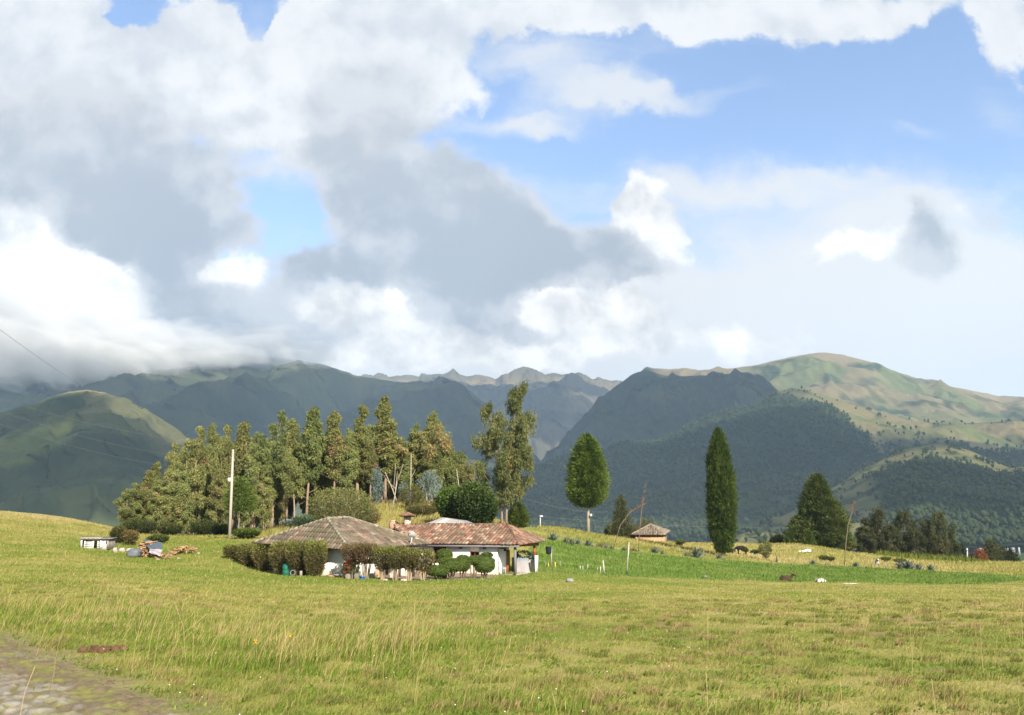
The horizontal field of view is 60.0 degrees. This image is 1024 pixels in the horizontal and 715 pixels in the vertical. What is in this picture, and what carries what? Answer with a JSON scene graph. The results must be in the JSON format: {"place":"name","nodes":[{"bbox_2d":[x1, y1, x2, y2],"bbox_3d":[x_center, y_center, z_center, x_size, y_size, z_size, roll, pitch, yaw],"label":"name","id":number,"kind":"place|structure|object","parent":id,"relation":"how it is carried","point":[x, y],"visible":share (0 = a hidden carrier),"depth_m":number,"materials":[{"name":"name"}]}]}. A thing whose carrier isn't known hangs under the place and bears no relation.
{"place":"outdoors","nodes":[
{"label":"outdoors","id":0,"kind":"place"},
{"bbox_2d":[0,635,190,714],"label":"road","id":1,"kind":"structure","parent":0,"point":[117,703],"depth_m":9.28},
{"bbox_2d":[0,390,242,533],"bbox_3d":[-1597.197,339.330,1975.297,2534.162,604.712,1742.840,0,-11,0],"label":"hill","id":2,"kind":"structure","parent":0,"point":[82,479],"depth_m":1646.75,"materials":[{"name":"plant"}]},
{"bbox_2d":[0,336,540,527],"bbox_3d":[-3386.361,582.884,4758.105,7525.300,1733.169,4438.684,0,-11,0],"label":"mountain","id":3,"kind":"structure","parent":0,"point":[186,392],"depth_m":4595.50,"materials":[{"name":"plant"}]},
{"bbox_2d":[361,366,621,460],"bbox_3d":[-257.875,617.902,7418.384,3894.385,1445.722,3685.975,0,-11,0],"label":"peaks","id":4,"kind":"object","parent":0,"point":[561,405],"visible":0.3,"depth_m":7074.57,"materials":[{"name":"stone"}]},
{"bbox_2d":[0,499,1023,714],"bbox_3d":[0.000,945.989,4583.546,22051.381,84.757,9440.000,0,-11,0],"label":"ground","id":5,"kind":"structure","parent":0,"point":[119,686],"depth_m":15.28,"materials":[{"name":"plant"}]},
{"bbox_2d":[79,537,117,548],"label":"animal hutch","id":6,"kind":"object","parent":5,"relation":"on","point":[86,542],"visible":0.94,"depth_m":72.44,"materials":[{"name":"paint"}]},
{"bbox_2d":[77,644,128,652],"bbox_3d":[-5.894,4.225,12.731,0.681,0.199,0.368,0,-11,0],"label":"soil clod","id":7,"kind":"object","parent":5,"relation":"on","point":[101,649],"visible":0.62,"depth_m":12.65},
{"bbox_2d":[108,525,127,542],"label":"bush","id":8,"kind":"object","parent":5,"relation":"on","point":[116,531],"visible":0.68,"depth_m":80.11,"materials":[{"name":"green plant"}]},
{"bbox_2d":[112,483,145,525],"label":"eucalyptus tree","id":9,"kind":"object","parent":5,"relation":"on","point":[127,512],"visible":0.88,"depth_m":104.14,"materials":[{"name":"green plant"}]},
{"bbox_2d":[120,529,139,544],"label":"bush","id":10,"kind":"object","parent":5,"relation":"on","point":[129,538],"visible":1,"depth_m":78.11,"materials":[{"name":"green plant"}]},
{"bbox_2d":[122,518,157,532],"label":"bush","id":11,"kind":"object","parent":5,"relation":"on","point":[134,524],"visible":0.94,"depth_m":97.57,"materials":[{"name":"green plant"}]},
{"bbox_2d":[130,469,155,526],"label":"eucalyptus tree","id":12,"kind":"object","parent":5,"relation":"on","point":[148,480],"visible":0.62,"depth_m":106.55,"materials":[{"name":"green plant"}]},
{"bbox_2d":[147,461,163,519],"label":"eucalyptus tree","id":13,"kind":"object","parent":5,"relation":"on","point":[155,468],"visible":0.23,"depth_m":111.52,"materials":[{"name":"green plant"}]},
{"bbox_2d":[144,480,178,533],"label":"eucalyptus tree","id":14,"kind":"object","parent":5,"relation":"on","point":[162,514],"visible":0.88,"depth_m":102.33,"materials":[{"name":"green plant"}]},
{"bbox_2d":[156,521,183,534],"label":"bush","id":15,"kind":"object","parent":5,"relation":"on","point":[167,528],"visible":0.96,"depth_m":97.57,"materials":[{"name":"green plant"}]},
{"bbox_2d":[161,441,181,523],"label":"eucalyptus tree","id":16,"kind":"object","parent":5,"relation":"on","point":[172,458],"visible":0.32,"depth_m":111.85,"materials":[{"name":"green plant"}]},
{"bbox_2d":[167,462,195,533],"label":"eucalyptus tree","id":17,"kind":"object","parent":5,"relation":"on","point":[183,503],"visible":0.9,"depth_m":104.62,"materials":[{"name":"green plant"}]},
{"bbox_2d":[171,425,210,533],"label":"eucalyptus tree","id":18,"kind":"object","parent":5,"relation":"on","point":[199,465],"visible":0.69,"depth_m":106.87,"materials":[{"name":"green plant"}]},
{"bbox_2d":[189,518,219,534],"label":"bush","id":19,"kind":"object","parent":5,"relation":"on","point":[205,526],"visible":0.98,"depth_m":98.57,"materials":[{"name":"green plant"}]},
{"bbox_2d":[197,422,225,519],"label":"eucalyptus tree","id":20,"kind":"object","parent":5,"relation":"on","point":[211,437],"visible":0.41,"depth_m":117.53,"materials":[{"name":"green plant"}]},
{"bbox_2d":[204,469,228,534],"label":"eucalyptus tree","id":21,"kind":"object","parent":5,"relation":"on","point":[219,488],"visible":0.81,"depth_m":102.28,"materials":[{"name":"green plant"}]},
{"bbox_2d":[207,423,236,523],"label":"eucalyptus tree","id":22,"kind":"object","parent":5,"relation":"on","point":[221,459],"visible":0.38,"depth_m":111.25,"materials":[{"name":"green plant"}]},
{"bbox_2d":[228,449,233,537],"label":"utility pole","id":23,"kind":"object","parent":5,"relation":"on","point":[230,480],"visible":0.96,"depth_m":83.99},
{"bbox_2d":[222,544,247,559],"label":"hedge bush","id":24,"kind":"object","parent":5,"relation":"on","point":[229,551],"visible":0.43,"depth_m":63.55,"materials":[{"name":"green plant"}]},
{"bbox_2d":[225,421,252,529],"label":"eucalyptus tree","id":25,"kind":"object","parent":5,"relation":"on","point":[242,440],"visible":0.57,"depth_m":118.00,"materials":[{"name":"green plant"}]},
{"bbox_2d":[219,475,260,527],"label":"tree","id":26,"kind":"object","parent":5,"relation":"on","point":[239,501],"visible":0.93,"depth_m":94.56,"materials":[{"name":"green plant"}]},
{"bbox_2d":[231,527,261,538],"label":"bush","id":27,"kind":"object","parent":5,"relation":"on","point":[247,532],"visible":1,"depth_m":81.73,"materials":[{"name":"green plant"}]},
{"bbox_2d":[236,467,258,527],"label":"eucalyptus tree","id":28,"kind":"object","parent":5,"relation":"on","point":[244,518],"visible":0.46,"depth_m":108.35,"materials":[{"name":"green plant"}]},
{"bbox_2d":[234,541,266,567],"bbox_3d":[-18.073,13.794,61.982,2.537,1.950,1.676,0,-11,0],"label":"hedge bush","id":29,"kind":"object","parent":5,"relation":"on","point":[245,558],"visible":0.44,"depth_m":61.57,"materials":[{"name":"green plant"}]},
{"bbox_2d":[244,431,271,526],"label":"eucalyptus tree","id":30,"kind":"object","parent":5,"relation":"on","point":[256,462],"visible":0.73,"depth_m":110.08,"materials":[{"name":"green plant"}]},
{"bbox_2d":[250,542,275,571],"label":"hedge bush","id":31,"kind":"object","parent":5,"relation":"on","point":[261,561],"visible":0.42,"depth_m":59.59,"materials":[{"name":"green plant"}]},
{"bbox_2d":[254,470,278,529],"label":"eucalyptus tree","id":32,"kind":"object","parent":5,"relation":"on","point":[266,508],"visible":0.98,"depth_m":109.45,"materials":[{"name":"green plant"}]},
{"bbox_2d":[253,410,292,526],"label":"eucalyptus tree","id":33,"kind":"object","parent":5,"relation":"on","point":[277,448],"visible":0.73,"depth_m":112.27,"materials":[{"name":"green plant"}]},
{"bbox_2d":[268,539,302,574],"bbox_3d":[-14.613,13.098,58.080,2.709,2.467,1.788,0,-11,0],"label":"hedge bush","id":34,"kind":"object","parent":5,"relation":"on","point":[275,553],"visible":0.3,"depth_m":57.70,"materials":[{"name":"green plant"}]},
{"bbox_2d":[273,418,299,520],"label":"eucalyptus tree","id":35,"kind":"object","parent":5,"relation":"on","point":[292,427],"visible":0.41,"depth_m":116.84,"materials":[{"name":"green plant"}]},
{"bbox_2d":[278,491,297,521],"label":"eucalyptus tree","id":36,"kind":"object","parent":5,"relation":"on","point":[282,504],"visible":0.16,"depth_m":131.20,"materials":[{"name":"green plant"}]},
{"bbox_2d":[274,450,306,516],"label":"eucalyptus tree","id":37,"kind":"object","parent":5,"relation":"on","point":[294,484],"visible":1,"depth_m":109.43,"materials":[{"name":"green plant"}]},
{"bbox_2d":[285,540,308,575],"bbox_3d":[-13.140,12.793,56.581,2.688,2.438,1.732,0,-11,0],"label":"hedge bush","id":38,"kind":"object","parent":5,"relation":"on","point":[293,554],"visible":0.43,"depth_m":56.23,"materials":[{"name":"green plant"}]},
{"bbox_2d":[291,513,313,525],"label":"bush","id":39,"kind":"object","parent":5,"relation":"on","point":[303,519],"visible":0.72,"depth_m":95.65,"materials":[{"name":"green plant"}]},
{"bbox_2d":[292,406,326,513],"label":"eucalyptus tree","id":40,"kind":"object","parent":5,"relation":"on","point":[308,449],"visible":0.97,"depth_m":113.20,"materials":[{"name":"green plant"}]},
{"bbox_2d":[301,482,317,513],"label":"eucalyptus tree","id":41,"kind":"object","parent":5,"relation":"on","point":[311,488],"visible":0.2,"depth_m":125.92,"materials":[{"name":"green plant"}]},
{"bbox_2d":[302,539,327,575],"bbox_3d":[-12.321,12.552,55.608,1.620,2.422,1.154,0,-11,0],"label":"hedge bush","id":42,"kind":"object","parent":5,"relation":"on","point":[315,555],"visible":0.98,"depth_m":55.37,"materials":[{"name":"green plant"}]},
{"bbox_2d":[311,446,332,512],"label":"eucalyptus tree","id":43,"kind":"object","parent":5,"relation":"on","point":[325,482],"visible":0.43,"depth_m":118.41,"materials":[{"name":"green plant"}]},
{"bbox_2d":[322,410,351,507],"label":"eucalyptus tree","id":44,"kind":"object","parent":5,"relation":"on","point":[334,450],"visible":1,"depth_m":115.46,"materials":[{"name":"green plant"}]},
{"bbox_2d":[252,516,431,576],"bbox_3d":[-11.539,12.934,60.024,10.265,4.391,6.870,-7,-13,33],"label":"farmhouse","id":45,"kind":"object","parent":5,"relation":"on","point":[334,532],"visible":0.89,"depth_m":58.40,"materials":[{"name":"ceramic"}]},
{"bbox_2d":[307,486,376,521],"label":"bush","id":46,"kind":"object","parent":5,"relation":"on","point":[329,509],"visible":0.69,"depth_m":81.97,"materials":[{"name":"green plant"}]},
{"bbox_2d":[339,436,359,499],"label":"eucalyptus tree","id":47,"kind":"object","parent":5,"relation":"on","point":[351,462],"visible":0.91,"depth_m":115.95,"materials":[{"name":"green plant"}]},
{"bbox_2d":[339,542,366,578],"bbox_3d":[-9.642,12.410,54.222,1.825,2.264,1.678,0,-11,0],"label":"courtyard bush","id":48,"kind":"object","parent":5,"relation":"on","point":[347,551],"visible":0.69,"depth_m":53.98,"materials":[{"name":"green plant"}]},
{"bbox_2d":[347,404,369,503],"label":"eucalyptus tree","id":49,"kind":"object","parent":5,"relation":"on","point":[360,436],"visible":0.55,"depth_m":118.72,"materials":[{"name":"green plant"}]},
{"bbox_2d":[352,542,378,578],"bbox_3d":[-8.843,12.312,53.830,1.860,2.302,1.672,0,-11,0],"label":"courtyard bush","id":50,"kind":"object","parent":5,"relation":"on","point":[365,560],"visible":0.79,"depth_m":53.62,"materials":[{"name":"green plant"}]},
{"bbox_2d":[359,440,378,499],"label":"eucalyptus tree","id":51,"kind":"object","parent":5,"relation":"on","point":[368,454],"visible":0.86,"depth_m":117.72,"materials":[{"name":"green plant"}]},
{"bbox_2d":[370,466,385,508],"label":"silver sapling","id":52,"kind":"object","parent":5,"relation":"on","point":[377,475],"visible":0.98,"depth_m":106.80,"materials":[{"name":"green plant"}]},
{"bbox_2d":[370,545,393,579],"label":"courtyard bush","id":53,"kind":"object","parent":5,"relation":"on","point":[382,566],"visible":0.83,"depth_m":53.01,"materials":[{"name":"green plant"}]},
{"bbox_2d":[369,395,397,493],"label":"eucalyptus tree","id":54,"kind":"object","parent":5,"relation":"on","point":[383,410],"visible":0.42,"depth_m":122.86,"materials":[{"name":"green plant"}]},
{"bbox_2d":[377,432,399,499],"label":"eucalyptus tree","id":55,"kind":"object","parent":5,"relation":"on","point":[390,495],"visible":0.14,"depth_m":128.04,"materials":[{"name":"green plant"}]},
{"bbox_2d":[372,418,407,501],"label":"eucalyptus tree","id":56,"kind":"object","parent":5,"relation":"on","point":[389,451],"visible":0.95,"depth_m":120.44,"materials":[{"name":"green plant"}]},
{"bbox_2d":[383,544,407,580],"bbox_3d":[-6.893,12.222,52.823,1.650,2.207,1.520,0,-11,0],"label":"courtyard bush","id":57,"kind":"object","parent":5,"relation":"on","point":[395,564],"visible":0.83,"depth_m":52.61,"materials":[{"name":"green plant"}]},
{"bbox_2d":[394,454,413,500],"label":"eucalyptus tree","id":58,"kind":"object","parent":5,"relation":"on","point":[406,470],"visible":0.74,"depth_m":120.19,"materials":[{"name":"green plant"}]},
{"bbox_2d":[400,546,419,580],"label":"courtyard bush","id":59,"kind":"object","parent":5,"relation":"on","point":[408,566],"visible":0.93,"depth_m":52.40,"materials":[{"name":"green plant"}]},
{"bbox_2d":[398,429,421,477],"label":"eucalyptus tree","id":60,"kind":"object","parent":5,"relation":"on","point":[411,447],"visible":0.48,"depth_m":124.54,"materials":[{"name":"green plant"}]},
{"bbox_2d":[399,485,422,507],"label":"bush","id":61,"kind":"object","parent":5,"relation":"on","point":[412,497],"visible":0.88,"depth_m":106.37,"materials":[{"name":"green plant"}]},
{"bbox_2d":[404,504,436,515],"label":"bush","id":62,"kind":"object","parent":5,"relation":"on","point":[418,510],"visible":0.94,"depth_m":95.81,"materials":[{"name":"green plant"}]},
{"bbox_2d":[409,548,435,580],"bbox_3d":[-5.300,12.254,52.627,1.588,2.004,1.428,0,-11,0],"label":"courtyard bush","id":63,"kind":"object","parent":5,"relation":"on","point":[422,562],"visible":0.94,"depth_m":52.38,"materials":[{"name":"green plant"}]},
{"bbox_2d":[415,452,438,500],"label":"eucalyptus tree","id":64,"kind":"object","parent":5,"relation":"on","point":[424,462],"visible":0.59,"depth_m":122.21,"materials":[{"name":"green plant"}]},
{"bbox_2d":[415,468,441,505],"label":"silver sapling","id":65,"kind":"object","parent":5,"relation":"on","point":[433,486],"visible":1,"depth_m":110.75,"materials":[{"name":"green plant"}]},
{"bbox_2d":[424,443,445,499],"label":"eucalyptus tree","id":66,"kind":"object","parent":5,"relation":"on","point":[437,461],"visible":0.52,"depth_m":122.51,"materials":[{"name":"green plant"}]},
{"bbox_2d":[417,410,453,501],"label":"eucalyptus tree","id":67,"kind":"object","parent":5,"relation":"on","point":[434,432],"visible":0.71,"depth_m":124.31,"materials":[{"name":"green plant"}]},
{"bbox_2d":[426,564,449,579],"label":"topiary shrub","id":68,"kind":"object","parent":5,"relation":"on","point":[438,571],"visible":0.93,"depth_m":53.64,"materials":[{"name":"green plant"}]},
{"bbox_2d":[437,557,462,578],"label":"topiary shrub","id":69,"kind":"object","parent":5,"relation":"on","point":[454,565],"visible":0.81,"depth_m":54.59,"materials":[{"name":"green plant"}]},
{"bbox_2d":[434,484,470,519],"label":"broadleaf tree","id":70,"kind":"object","parent":5,"relation":"on","point":[444,504],"visible":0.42,"depth_m":87.75,"materials":[{"name":"green plant"}]},
{"bbox_2d":[443,442,461,491],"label":"eucalyptus tree","id":71,"kind":"object","parent":5,"relation":"on","point":[451,478],"visible":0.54,"depth_m":125.49,"materials":[{"name":"green plant"}]},
{"bbox_2d":[456,554,470,577],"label":"topiary shrub","id":72,"kind":"object","parent":5,"relation":"on","point":[466,560],"visible":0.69,"depth_m":55.42,"materials":[{"name":"green plant"}]},
{"bbox_2d":[453,451,476,488],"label":"eucalyptus tree","id":73,"kind":"object","parent":5,"relation":"on","point":[462,466],"visible":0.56,"depth_m":129.86,"materials":[{"name":"green plant"}]},
{"bbox_2d":[389,512,545,574],"bbox_3d":[-5.187,13.902,66.269,14.614,4.722,6.810,-4,-12,21],"label":"farmhouse","id":74,"kind":"object","parent":5,"relation":"on","point":[497,540],"visible":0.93,"depth_m":63.79,"materials":[{"name":"tile"}]},
{"bbox_2d":[513,557,530,572],"bbox_3d":[0.707,14.952,64.002,1.262,1.120,0.912,0,-11,0],"label":"covered bale","id":75,"kind":"object","parent":74,"relation":"on","point":[522,565],"visible":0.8,"depth_m":63.65,"materials":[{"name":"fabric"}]},
{"bbox_2d":[452,479,496,522],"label":"broadleaf tree","id":76,"kind":"object","parent":5,"relation":"on","point":[474,512],"visible":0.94,"depth_m":85.91,"materials":[{"name":"green plant"}]},
{"bbox_2d":[475,552,495,577],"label":"topiary shrub","id":77,"kind":"object","parent":5,"relation":"on","point":[485,566],"visible":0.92,"depth_m":56.26,"materials":[{"name":"green plant"}]},
{"bbox_2d":[469,380,538,522],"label":"eucalyptus tree","id":78,"kind":"object","parent":5,"relation":"on","point":[510,488],"visible":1,"depth_m":94.68,"materials":[{"name":"green plant"}]},
{"bbox_2d":[0,576,1023,714],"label":"seed stalks","id":79,"kind":"object","parent":5,"relation":"on","point":[360,633],"visible":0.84,"depth_m":12.88,"materials":[{"name":"plant"}]},
{"bbox_2d":[508,500,531,527],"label":"young tree","id":80,"kind":"object","parent":5,"relation":"on","point":[519,516],"visible":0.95,"depth_m":97.84,"materials":[{"name":"green plant"}]},
{"bbox_2d":[562,432,612,533],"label":"conifer tree","id":81,"kind":"object","parent":5,"relation":"on","point":[587,484],"visible":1,"depth_m":121.74,"materials":[{"name":"green plant"}]},
{"bbox_2d":[607,494,637,538],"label":"young conifer","id":82,"kind":"object","parent":5,"relation":"on","point":[614,528],"visible":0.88,"depth_m":139.22,"materials":[{"name":"green plant"}]},
{"bbox_2d":[631,523,669,542],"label":"mud hut","id":83,"kind":"object","parent":5,"relation":"on","point":[653,532],"visible":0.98,"depth_m":135.17,"materials":[{"name":"ceramic"}]},
{"bbox_2d":[702,427,740,555],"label":"cypress tree","id":84,"kind":"object","parent":5,"relation":"on","point":[721,506],"visible":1,"depth_m":115.64,"materials":[{"name":"green plant"}]},
{"bbox_2d":[758,539,771,559],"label":"bush","id":85,"kind":"object","parent":5,"relation":"on","point":[767,546],"visible":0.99,"depth_m":118.10,"materials":[{"name":"green plant"}]},
{"bbox_2d":[527,537,1023,584],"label":"fodder crop","id":86,"kind":"object","parent":5,"relation":"on","point":[905,575],"visible":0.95,"depth_m":90.63,"materials":[{"name":"plant"}]},
{"bbox_2d":[801,528,817,545],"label":"young conifer","id":87,"kind":"object","parent":5,"relation":"on","point":[807,538],"visible":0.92,"depth_m":156.20,"materials":[{"name":"green plant"}]},
{"bbox_2d":[778,472,858,548],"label":"pine tree","id":88,"kind":"object","parent":5,"relation":"on","point":[821,514],"visible":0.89,"depth_m":162.73,"materials":[{"name":"green plant"}]},
{"bbox_2d":[853,525,877,553],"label":"dim tree","id":89,"kind":"object","parent":5,"relation":"on","point":[864,535],"visible":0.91,"depth_m":181.47,"materials":[{"name":"green plant"}]},
{"bbox_2d":[869,506,891,552],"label":"dim tree","id":90,"kind":"object","parent":5,"relation":"on","point":[877,517],"visible":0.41,"depth_m":185.84,"materials":[{"name":"green plant"}]},
{"bbox_2d":[878,524,903,553],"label":"dim tree","id":91,"kind":"object","parent":5,"relation":"on","point":[895,535],"visible":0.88,"depth_m":182.05,"materials":[{"name":"green plant"}]},
{"bbox_2d":[893,508,919,553],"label":"dim tree","id":92,"kind":"object","parent":5,"relation":"on","point":[898,521],"visible":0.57,"depth_m":186.22,"materials":[{"name":"green plant"}]},
{"bbox_2d":[900,526,927,555],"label":"dim tree","id":93,"kind":"object","parent":5,"relation":"on","point":[911,534],"visible":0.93,"depth_m":180.53,"materials":[{"name":"green plant"}]},
{"bbox_2d":[918,519,940,555],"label":"dim tree","id":94,"kind":"object","parent":5,"relation":"on","point":[924,524],"visible":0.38,"depth_m":185.26,"materials":[{"name":"green plant"}]},
{"bbox_2d":[876,549,988,561],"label":"maize plants","id":95,"kind":"object","parent":5,"relation":"on","point":[927,557],"visible":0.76,"depth_m":157.10,"materials":[{"name":"green plant"}]},
{"bbox_2d":[927,535,949,557],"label":"dim tree","id":96,"kind":"object","parent":5,"relation":"on","point":[934,541],"visible":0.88,"depth_m":179.41,"materials":[{"name":"green plant"}]},
{"bbox_2d":[924,509,956,555],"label":"dim tree","id":97,"kind":"object","parent":5,"relation":"on","point":[938,518],"visible":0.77,"depth_m":183.89,"materials":[{"name":"green plant"}]},
{"bbox_2d":[947,539,963,557],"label":"dim tree","id":98,"kind":"object","parent":5,"relation":"on","point":[955,551],"visible":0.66,"depth_m":182.68,"materials":[{"name":"green plant"}]},
{"bbox_2d":[983,538,1003,560],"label":"valley tree","id":99,"kind":"object","parent":5,"relation":"on","point":[991,551],"visible":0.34,"depth_m":267.56,"materials":[{"name":"green plant"}]},
{"bbox_2d":[0,0,1023,396],"label":"sky","id":100,"kind":"structure","parent":0,"point":[611,190],"materials":[{"name":"white"}]},
{"bbox_2d":[534,368,778,464],"bbox_3d":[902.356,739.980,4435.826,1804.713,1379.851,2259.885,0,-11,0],"label":"gorge ridge","id":101,"kind":"structure","parent":0,"point":[643,405],"depth_m":4061.03,"materials":[{"name":"plant"}]},
{"bbox_2d":[470,387,1023,544],"bbox_3d":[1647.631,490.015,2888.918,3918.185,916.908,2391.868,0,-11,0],"label":"wooded hill","id":102,"kind":"structure","parent":0,"point":[979,434],"depth_m":2661.93,"materials":[{"name":"plant"}]},
{"bbox_2d":[464,385,1023,547],"bbox_3d":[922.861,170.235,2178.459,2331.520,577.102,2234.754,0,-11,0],"label":"woods","id":103,"kind":"object","parent":102,"relation":"on","point":[998,493],"visible":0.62,"depth_m":2064.52,"materials":[{"name":"plant"}]},
{"bbox_2d":[642,353,1023,422],"bbox_3d":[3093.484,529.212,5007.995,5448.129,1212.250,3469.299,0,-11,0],"label":"peak","id":104,"kind":"structure","parent":0,"point":[877,387],"depth_m":4678.91,"materials":[{"name":"plant"}]},
{"bbox_2d":[735,444,1023,551],"bbox_3d":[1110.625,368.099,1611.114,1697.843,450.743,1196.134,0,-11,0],"label":"hill","id":105,"kind":"structure","parent":0,"point":[866,500],"depth_m":1492.71,"materials":[{"name":"plant"}]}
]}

